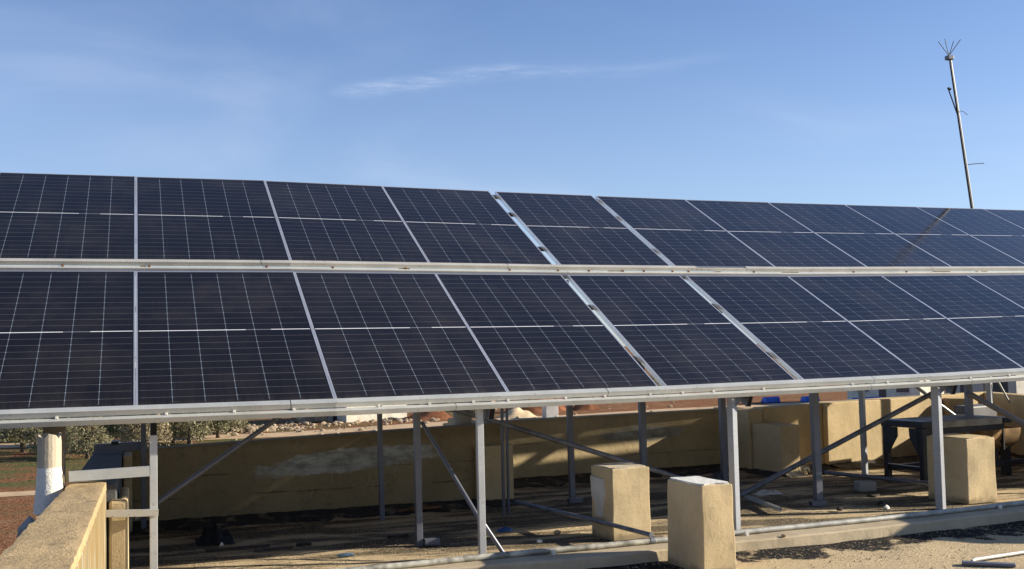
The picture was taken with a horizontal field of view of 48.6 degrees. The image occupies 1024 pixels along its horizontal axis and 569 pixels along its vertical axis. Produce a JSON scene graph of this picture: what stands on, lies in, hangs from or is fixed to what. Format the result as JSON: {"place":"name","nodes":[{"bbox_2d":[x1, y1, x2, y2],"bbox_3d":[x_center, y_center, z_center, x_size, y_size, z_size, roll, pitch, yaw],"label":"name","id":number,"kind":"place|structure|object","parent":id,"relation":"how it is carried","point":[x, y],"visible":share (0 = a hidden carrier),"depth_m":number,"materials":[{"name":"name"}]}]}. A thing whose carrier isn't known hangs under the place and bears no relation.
{"place":"outdoors","nodes":[
{"label":"outdoors","id":0,"kind":"place"},
{"bbox_2d":[337,553,353,556],"bbox_3d":[-1.259,2.041,8.555,0.133,0.028,0.033,0,-3,-26],"label":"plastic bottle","id":1,"kind":"object","parent":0,"point":[345,554],"visible":1,"depth_m":8.55,"materials":[{"name":"blue plastic"}]},
{"bbox_2d":[0,400,835,447],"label":"dirt road","id":2,"kind":"structure","parent":0,"point":[278,434],"depth_m":76.98,"materials":[{"name":"brown soil"}]},
{"bbox_2d":[542,406,557,417],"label":"water cistern","id":3,"kind":"object","parent":2,"relation":"on","point":[549,411],"visible":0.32,"depth_m":84.60,"materials":[{"name":"white plastic"}]},
{"bbox_2d":[0,344,944,554],"bbox_3d":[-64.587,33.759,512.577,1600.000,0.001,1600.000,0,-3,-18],"label":"ground","id":4,"kind":"structure","parent":0,"point":[18,472],"depth_m":67.64,"materials":[{"name":"red soil"}]},
{"bbox_2d":[0,491,34,496],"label":"footpath","id":5,"kind":"structure","parent":4,"relation":"on","point":[16,493],"depth_m":45.16,"materials":[{"name":"beige concrete"}]},
{"bbox_2d":[0,418,42,452],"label":"olive tree","id":6,"kind":"object","parent":4,"relation":"on","point":[15,433],"visible":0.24,"depth_m":63.44,"materials":[{"name":"green plant"}]},
{"bbox_2d":[23,417,77,456],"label":"olive tree","id":7,"kind":"object","parent":4,"relation":"on","point":[27,434],"visible":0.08,"depth_m":60.52,"materials":[{"name":"green plant"}]},
{"bbox_2d":[66,416,113,458],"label":"olive tree","id":8,"kind":"object","parent":4,"relation":"on","point":[87,442],"visible":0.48,"depth_m":59.25,"materials":[{"name":"green plant"}]},
{"bbox_2d":[73,416,121,443],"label":"olive tree","id":9,"kind":"object","parent":4,"relation":"on","point":[102,433],"visible":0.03,"depth_m":68.96,"materials":[{"name":"green plant"}]},
{"bbox_2d":[102,415,138,440],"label":"olive tree","id":10,"kind":"object","parent":4,"relation":"on","point":[113,426],"visible":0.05,"depth_m":67.01,"materials":[{"name":"green plant"}]},
{"bbox_2d":[113,414,173,446],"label":"olive tree","id":11,"kind":"object","parent":4,"relation":"on","point":[126,430],"visible":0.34,"depth_m":63.53,"materials":[{"name":"green plant"}]},
{"bbox_2d":[148,413,196,442],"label":"olive tree","id":12,"kind":"object","parent":4,"relation":"on","point":[170,426],"visible":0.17,"depth_m":67.96,"materials":[{"name":"green plant"}]},
{"bbox_2d":[169,412,214,443],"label":"olive tree","id":13,"kind":"object","parent":4,"relation":"on","point":[198,431],"visible":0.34,"depth_m":67.30,"materials":[{"name":"green plant"}]},
{"bbox_2d":[177,411,231,438],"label":"olive tree","id":14,"kind":"object","parent":4,"relation":"on","point":[218,424],"visible":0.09,"depth_m":71.01,"materials":[{"name":"green plant"}]},
{"bbox_2d":[202,411,243,437],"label":"olive tree","id":15,"kind":"object","parent":4,"relation":"on","point":[217,426],"visible":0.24,"depth_m":71.44,"materials":[{"name":"green plant"}]},
{"bbox_2d":[215,411,249,432],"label":"olive tree","id":16,"kind":"object","parent":4,"relation":"on","point":[244,423],"visible":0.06,"depth_m":75.80,"materials":[{"name":"green plant"}]},
{"bbox_2d":[245,426,255,431],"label":"boulder","id":17,"kind":"object","parent":4,"relation":"on","point":[250,428],"visible":0.69,"depth_m":76.27,"materials":[{"name":"stone"}]},
{"bbox_2d":[268,426,275,431],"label":"boulder","id":18,"kind":"object","parent":4,"relation":"on","point":[271,428],"visible":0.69,"depth_m":76.32,"materials":[{"name":"stone"}]},
{"bbox_2d":[292,409,306,421],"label":"boulder","id":19,"kind":"object","parent":4,"relation":"on","point":[297,419],"visible":0.19,"depth_m":85.28,"materials":[{"name":"stone"}]},
{"bbox_2d":[306,416,327,421],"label":"boulder","id":20,"kind":"object","parent":4,"relation":"on","point":[319,419],"visible":0.34,"depth_m":85.25,"materials":[{"name":"stone"}]},
{"bbox_2d":[25,401,673,460],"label":"field stones","id":21,"kind":"object","parent":4,"relation":"on","point":[303,422],"visible":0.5,"depth_m":81.46,"materials":[{"name":"stone"}]},
{"bbox_2d":[318,405,406,422],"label":"house","id":22,"kind":"structure","parent":4,"relation":"on","point":[351,418],"depth_m":85.34,"materials":[{"name":"white paint"}]},
{"bbox_2d":[402,404,452,420],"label":"earth mound","id":23,"kind":"object","parent":4,"relation":"on","point":[440,415],"visible":0.39,"depth_m":85.42,"materials":[{"name":"brown soil"}]},
{"bbox_2d":[0,391,1023,568],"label":"building","id":24,"kind":"structure","parent":4,"relation":"on","point":[308,478],"depth_m":10.99,"materials":[{"name":"paint"}]},
{"bbox_2d":[16,516,34,537],"bbox_3d":[-2.705,1.427,6.345,0.140,0.248,0.237,0,-3,-18],"label":"mortar lump","id":25,"kind":"object","parent":24,"relation":"attached to","point":[23,526],"visible":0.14,"depth_m":6.36,"materials":[{"name":"grey concrete"}]},
{"bbox_2d":[33,432,62,515],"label":"broken column","id":26,"kind":"structure","parent":24,"relation":"on","point":[49,487],"depth_m":7.28,"materials":[{"name":"concrete"}]},
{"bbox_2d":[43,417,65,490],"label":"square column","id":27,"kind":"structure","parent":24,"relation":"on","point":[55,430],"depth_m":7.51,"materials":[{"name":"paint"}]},
{"bbox_2d":[398,504,441,511],"bbox_3d":[-0.883,2.131,10.807,0.425,0.045,0.233,0,-3,-18],"label":"wood scrap","id":28,"kind":"object","parent":24,"relation":"on","point":[424,506],"visible":0.68,"depth_m":10.75,"materials":[{"name":"brown wood"}]},
{"bbox_2d":[453,402,471,424],"bbox_3d":[-0.502,1.951,11.717,0.208,1.510,0.207,0,-3,-18],"label":"column stub","id":29,"kind":"object","parent":24,"relation":"on","point":[458,419],"depth_m":11.66,"materials":[{"name":"concrete"}]},
{"bbox_2d":[129,454,1023,568],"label":"floor","id":30,"kind":"structure","parent":24,"relation":"on","point":[529,526],"depth_m":9.41,"materials":[{"name":"beige concrete"}]},
{"bbox_2d":[195,521,234,546],"bbox_3d":[-2.456,2.044,9.354,0.300,0.148,0.400,0,-3,-18],"label":"rag","id":31,"kind":"object","parent":30,"relation":"on","point":[213,534],"visible":1,"depth_m":9.24,"materials":[{"name":"black fabric"}]},
{"bbox_2d":[205,544,269,551],"bbox_3d":[-2.166,2.080,8.954,0.500,0.022,0.035,0,-3,-21],"label":"wood scrap","id":32,"kind":"object","parent":30,"relation":"on","point":[236,547],"visible":1,"depth_m":8.94,"materials":[{"name":"brown wood"}]},
{"bbox_2d":[254,546,292,551],"bbox_3d":[-1.867,2.071,8.877,0.300,0.022,0.035,0,-3,-24],"label":"wood scrap","id":33,"kind":"object","parent":30,"relation":"on","point":[273,548],"visible":1,"depth_m":8.86,"materials":[{"name":"brown wood"}]},
{"bbox_2d":[296,542,311,545],"bbox_3d":[-1.665,2.076,9.065,0.120,0.022,0.035,0,-3,-18],"label":"wood scrap","id":34,"kind":"object","parent":30,"relation":"on","point":[304,544],"visible":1,"depth_m":9.05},
{"bbox_2d":[387,534,408,537],"bbox_3d":[-0.944,2.078,9.367,0.180,0.022,0.035,0,-3,-24],"label":"wood scrap","id":35,"kind":"object","parent":30,"relation":"on","point":[398,535],"visible":1,"depth_m":9.35,"materials":[{"name":"brown wood"}]},
{"bbox_2d":[495,526,513,531],"bbox_3d":[-0.061,2.066,9.598,0.140,0.037,0.100,0,-3,-18],"label":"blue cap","id":36,"kind":"object","parent":30,"relation":"on","point":[503,529],"visible":1,"depth_m":9.57,"materials":[{"name":"plastic"}]},
{"bbox_2d":[0,195,1023,568],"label":"mounting rack","id":37,"kind":"object","parent":30,"relation":"on","point":[482,405],"visible":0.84,"depth_m":9.68,"materials":[{"name":"grey metal"}]},
{"bbox_2d":[0,271,135,409],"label":"solar panel","id":38,"kind":"object","parent":37,"relation":"attached to","point":[67,339],"visible":1,"depth_m":8.29,"materials":[{"name":"black paint"}]},
{"bbox_2d":[0,172,135,258],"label":"solar panel","id":39,"kind":"object","parent":37,"relation":"attached to","point":[61,216],"visible":1,"depth_m":10.59,"materials":[{"name":"black paint"}]},
{"bbox_2d":[136,177,289,261],"bbox_3d":[-2.977,-0.653,11.080,1.326,1.085,2.162,0,-3,-18],"label":"solar panel","id":40,"kind":"object","parent":37,"relation":"attached to","point":[203,219],"visible":0.99,"depth_m":10.95,"materials":[{"name":"black paint"}]},
{"bbox_2d":[136,271,334,405],"bbox_3d":[-2.213,0.367,8.774,1.327,1.082,2.161,0,-3,-18],"label":"solar panel","id":41,"kind":"object","parent":37,"relation":"attached to","point":[220,336],"visible":1,"depth_m":8.60,"materials":[{"name":"black paint"}]},
{"bbox_2d":[265,181,427,261],"bbox_3d":[-1.741,-0.646,11.571,1.327,1.082,2.311,0,-3,-18],"label":"solar panel","id":42,"kind":"object","parent":37,"relation":"attached to","point":[331,222],"visible":0.96,"depth_m":11.44,"materials":[{"name":"black paint"}]},
{"bbox_2d":[294,272,507,398],"bbox_3d":[-0.978,0.370,9.262,1.323,1.079,2.309,0,-3,-18],"label":"solar panel","id":43,"kind":"object","parent":37,"relation":"attached to","point":[390,334],"visible":0.96,"depth_m":9.10,"materials":[{"name":"black paint"}]},
{"bbox_2d":[382,186,551,263],"bbox_3d":[-0.534,-0.636,12.129,1.315,1.079,2.311,0,-3,-18],"label":"solar panel","id":44,"kind":"object","parent":37,"relation":"attached to","point":[457,226],"visible":0.97,"depth_m":12.01,"materials":[{"name":"black paint"}]},
{"bbox_2d":[435,273,657,391],"bbox_3d":[0.226,0.378,9.817,1.311,1.076,2.309,0,-3,-18],"label":"solar panel","id":45,"kind":"object","parent":37,"relation":"attached to","point":[535,332],"visible":0.96,"depth_m":9.66,"materials":[{"name":"black paint"}]},
{"bbox_2d":[495,192,669,265],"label":"solar panel","id":46,"kind":"object","parent":37,"relation":"attached to","point":[564,229],"visible":1,"depth_m":12.60,"materials":[{"name":"black paint"}]},
{"bbox_2d":[567,275,795,385],"bbox_3d":[1.483,0.382,10.407,1.305,1.081,2.328,0,-3,-18],"label":"solar panel","id":47,"kind":"object","parent":37,"relation":"attached to","point":[668,330],"visible":1,"depth_m":10.25,"materials":[{"name":"black paint"}]},
{"bbox_2d":[595,196,774,267],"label":"solar panel","id":48,"kind":"object","parent":37,"relation":"attached to","point":[677,232],"visible":1,"depth_m":13.19,"materials":[{"name":"black paint"}]},
{"bbox_2d":[686,200,865,266],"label":"solar panel","id":49,"kind":"object","parent":37,"relation":"attached to","point":[772,235],"visible":0.97,"depth_m":13.79,"materials":[{"name":"black paint"}]},
{"bbox_2d":[685,276,917,379],"bbox_3d":[2.743,0.381,11.009,1.314,1.078,2.330,0,-3,-18],"label":"solar panel","id":50,"kind":"object","parent":37,"relation":"attached to","point":[794,328],"visible":1,"depth_m":10.86,"materials":[{"name":"black paint"}]},
{"bbox_2d":[768,202,948,266],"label":"solar panel","id":51,"kind":"object","parent":37,"relation":"attached to","point":[862,239],"visible":0.96,"depth_m":14.36,"materials":[{"name":"black paint"}]},
{"bbox_2d":[788,275,1022,373],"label":"solar panel","id":52,"kind":"object","parent":37,"relation":"attached to","point":[913,333],"visible":0.99,"depth_m":11.45,"materials":[{"name":"black paint"}]},
{"bbox_2d":[846,205,1023,265],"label":"solar panel","id":53,"kind":"object","parent":37,"relation":"attached to","point":[943,241],"visible":0.97,"depth_m":14.96,"materials":[{"name":"black paint"}]},
{"bbox_2d":[882,275,1023,367],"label":"solar panel","id":54,"kind":"object","parent":37,"relation":"attached to","point":[985,314],"visible":0.96,"depth_m":12.36,"materials":[{"name":"black paint"}]},
{"bbox_2d":[917,207,1023,262],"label":"solar panel","id":55,"kind":"object","parent":37,"relation":"attached to","point":[996,232],"visible":0.98,"depth_m":15.89,"materials":[{"name":"black paint"}]},
{"bbox_2d":[967,274,1023,307],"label":"solar panel","id":56,"kind":"object","parent":37,"relation":"attached to","point":[1010,287],"visible":0.86,"depth_m":13.35,"materials":[{"name":"black paint"}]},
{"bbox_2d":[984,209,1023,228],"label":"solar panel","id":57,"kind":"object","parent":37,"relation":"attached to","point":[1015,217],"visible":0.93,"depth_m":16.84,"materials":[{"name":"black paint"}]},
{"bbox_2d":[514,500,652,536],"bbox_3d":[0.537,1.931,9.440,0.038,0.044,2.197,0,-3,-27],"label":"conduit pipe","id":58,"kind":"object","parent":30,"relation":"on","point":[602,522],"visible":1,"depth_m":9.26,"materials":[{"name":"grey metal"}]},
{"bbox_2d":[590,462,650,540],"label":"concrete block","id":59,"kind":"structure","parent":30,"relation":"on","point":[620,493],"depth_m":9.11,"materials":[{"name":"paint"}]},
{"bbox_2d":[667,476,735,568],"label":"concrete block","id":60,"kind":"structure","parent":30,"relation":"on","point":[701,534],"depth_m":7.73,"materials":[{"name":"paint"}]},
{"bbox_2d":[402,505,1023,568],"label":"curb","id":61,"kind":"structure","parent":30,"relation":"on","point":[615,556],"depth_m":8.62,"materials":[{"name":"paint"}]},
{"bbox_2d":[335,500,1023,568],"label":"water pipe","id":62,"kind":"object","parent":61,"relation":"on","point":[508,554],"visible":0.86,"depth_m":8.34,"materials":[{"name":"plastic"}]},
{"bbox_2d":[709,471,742,485],"bbox_3d":[2.261,2.102,12.286,0.500,0.157,0.160,0,-3,-18],"label":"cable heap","id":63,"kind":"object","parent":30,"relation":"on","point":[716,475],"visible":0.34,"depth_m":12.26,"materials":[{"name":"plastic"}]},
{"bbox_2d":[744,495,781,510],"bbox_3d":[2.354,2.052,10.669,0.036,0.032,0.910,-1,-3,-8],"label":"steel channel","id":64,"kind":"object","parent":30,"relation":"on","point":[764,503],"visible":1,"depth_m":10.61,"materials":[{"name":"grey metal"}]},
{"bbox_2d":[754,489,782,495],"bbox_3d":[2.608,2.112,11.556,0.300,0.048,0.160,0,-3,-18],"label":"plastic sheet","id":65,"kind":"object","parent":30,"relation":"on","point":[762,492],"visible":1,"depth_m":11.51,"materials":[{"name":"grey plastic"}]},
{"bbox_2d":[798,464,811,474],"bbox_3d":[3.450,2.114,13.149,0.399,0.182,0.326,-1,-3,-4],"label":"dry weed","id":66,"kind":"object","parent":30,"relation":"on","point":[808,472],"visible":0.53,"depth_m":13.14,"materials":[{"name":"brown plant"}]},
{"bbox_2d":[854,480,876,491],"bbox_3d":[3.635,2.074,11.667,0.188,0.100,0.165,-1,-3,-6],"label":"cinder block","id":67,"kind":"object","parent":30,"relation":"on","point":[865,486],"depth_m":11.59,"materials":[{"name":"grey concrete"}]},
{"bbox_2d":[866,493,879,496],"bbox_3d":[3.592,2.092,11.277,0.113,0.028,0.135,-4,-4,45],"label":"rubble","id":68,"kind":"object","parent":30,"relation":"on","point":[874,494],"visible":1,"depth_m":11.24,"materials":[{"name":"grey stone"}]},
{"bbox_2d":[823,470,927,485],"bbox_3d":[3.837,2.004,11.702,0.049,0.077,1.379,2,-4,-43],"label":"conduit pipe","id":69,"kind":"object","parent":30,"relation":"on","point":[883,478],"visible":0.71,"depth_m":11.74,"materials":[{"name":"metal"}]},
{"bbox_2d":[881,415,1023,485],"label":"steel table","id":70,"kind":"object","parent":30,"relation":"on","point":[953,424],"visible":0.75,"depth_m":12.37,"materials":[{"name":"black metal"}]},
{"bbox_2d":[958,426,1020,448],"bbox_3d":[5.364,1.745,12.841,0.600,0.247,0.470,0,-3,-28],"label":"feed drum","id":71,"kind":"object","parent":70,"relation":"hanging from","point":[1012,435],"visible":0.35,"depth_m":12.70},
{"bbox_2d":[927,433,996,503],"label":"concrete block","id":72,"kind":"structure","parent":30,"relation":"on","point":[969,468],"depth_m":10.73,"materials":[{"name":"paint"}]},
{"bbox_2d":[953,404,998,460],"bbox_3d":[5.697,1.841,13.915,0.533,0.720,0.274,1,-4,-33],"label":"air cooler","id":73,"kind":"object","parent":30,"relation":"on","point":[981,409],"visible":0.27,"depth_m":13.84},
{"bbox_2d":[962,560,1015,567],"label":"metal bar","id":74,"kind":"object","parent":30,"relation":"on","point":[986,563],"visible":1,"depth_m":7.75,"materials":[{"name":"metal"}]},
{"bbox_2d":[971,551,1023,560],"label":"metal bar","id":75,"kind":"object","parent":30,"relation":"on","point":[998,555],"visible":1,"depth_m":7.98,"materials":[{"name":"white metal"}]},
{"bbox_2d":[496,408,537,417],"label":"sand heap","id":76,"kind":"object","parent":4,"relation":"on","point":[515,412],"visible":0.72,"depth_m":86.01,"materials":[{"name":"beige sand"}]},
{"bbox_2d":[504,398,565,412],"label":"earth mound","id":77,"kind":"object","parent":4,"relation":"on","point":[539,409],"visible":0.17,"depth_m":91.47,"materials":[{"name":"brown soil"}]},
{"bbox_2d":[573,404,601,410],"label":"earth mound","id":78,"kind":"object","parent":4,"relation":"on","point":[590,407],"visible":0.45,"depth_m":93.40,"materials":[{"name":"brown soil"}]},
{"bbox_2d":[800,396,819,401],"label":"tarpaulin","id":79,"kind":"object","parent":4,"relation":"on","point":[804,399],"visible":0.6,"depth_m":99.43,"materials":[{"name":"blue plastic"}]},
{"bbox_2d":[851,396,881,399],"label":"tarpaulin","id":80,"kind":"object","parent":4,"relation":"on","point":[868,397],"visible":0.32,"depth_m":95.42,"materials":[{"name":"blue plastic"}]},
{"bbox_2d":[847,380,943,399],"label":"house","id":81,"kind":"structure","parent":4,"relation":"on","point":[897,392],"depth_m":96.05,"materials":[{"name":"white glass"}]},
{"bbox_2d":[878,382,885,397],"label":"window","id":82,"kind":"structure","parent":81,"relation":"in","point":[882,392],"depth_m":96.62,"materials":[{"name":"black glass"}]},
{"bbox_2d":[895,388,909,393],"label":"window","id":83,"kind":"structure","parent":81,"relation":"in","point":[899,390],"depth_m":95.06,"materials":[{"name":"black glass"}]},
{"bbox_2d":[938,39,985,391],"bbox_3d":[7.363,1.199,18.139,0.822,10.384,0.114,0,-3,-18],"label":"antenna mast","id":84,"kind":"object","parent":4,"relation":"on","point":[949,57],"visible":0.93,"depth_m":18.28,"materials":[{"name":"metal"}]},
{"bbox_2d":[0,0,1023,345],"label":"sky","id":85,"kind":"structure","parent":0,"point":[845,102],"materials":[{"name":"blue"}]},
{"bbox_2d":[167,477,1023,568],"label":"gravel","id":86,"kind":"structure","parent":0,"point":[757,550],"depth_m":8.73,"materials":[{"name":"grey gravel"}]},
{"bbox_2d":[761,396,780,402],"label":"tarpaulin","id":87,"kind":"object","parent":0,"point":[775,399],"visible":1,"depth_m":99.11,"materials":[{"name":"blue plastic"}]},
{"bbox_2d":[945,374,1023,393],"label":"house","id":88,"kind":"structure","parent":0,"point":[1016,387],"depth_m":64.39,"materials":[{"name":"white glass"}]},
{"bbox_2d":[960,378,963,392],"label":"window","id":89,"kind":"structure","parent":88,"relation":"in","point":[961,386],"depth_m":66.36,"materials":[{"name":"black glass"}]},
{"bbox_2d":[992,376,1007,392],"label":"window","id":90,"kind":"structure","parent":88,"relation":"in","point":[996,388],"depth_m":64.53,"materials":[{"name":"black glass"}]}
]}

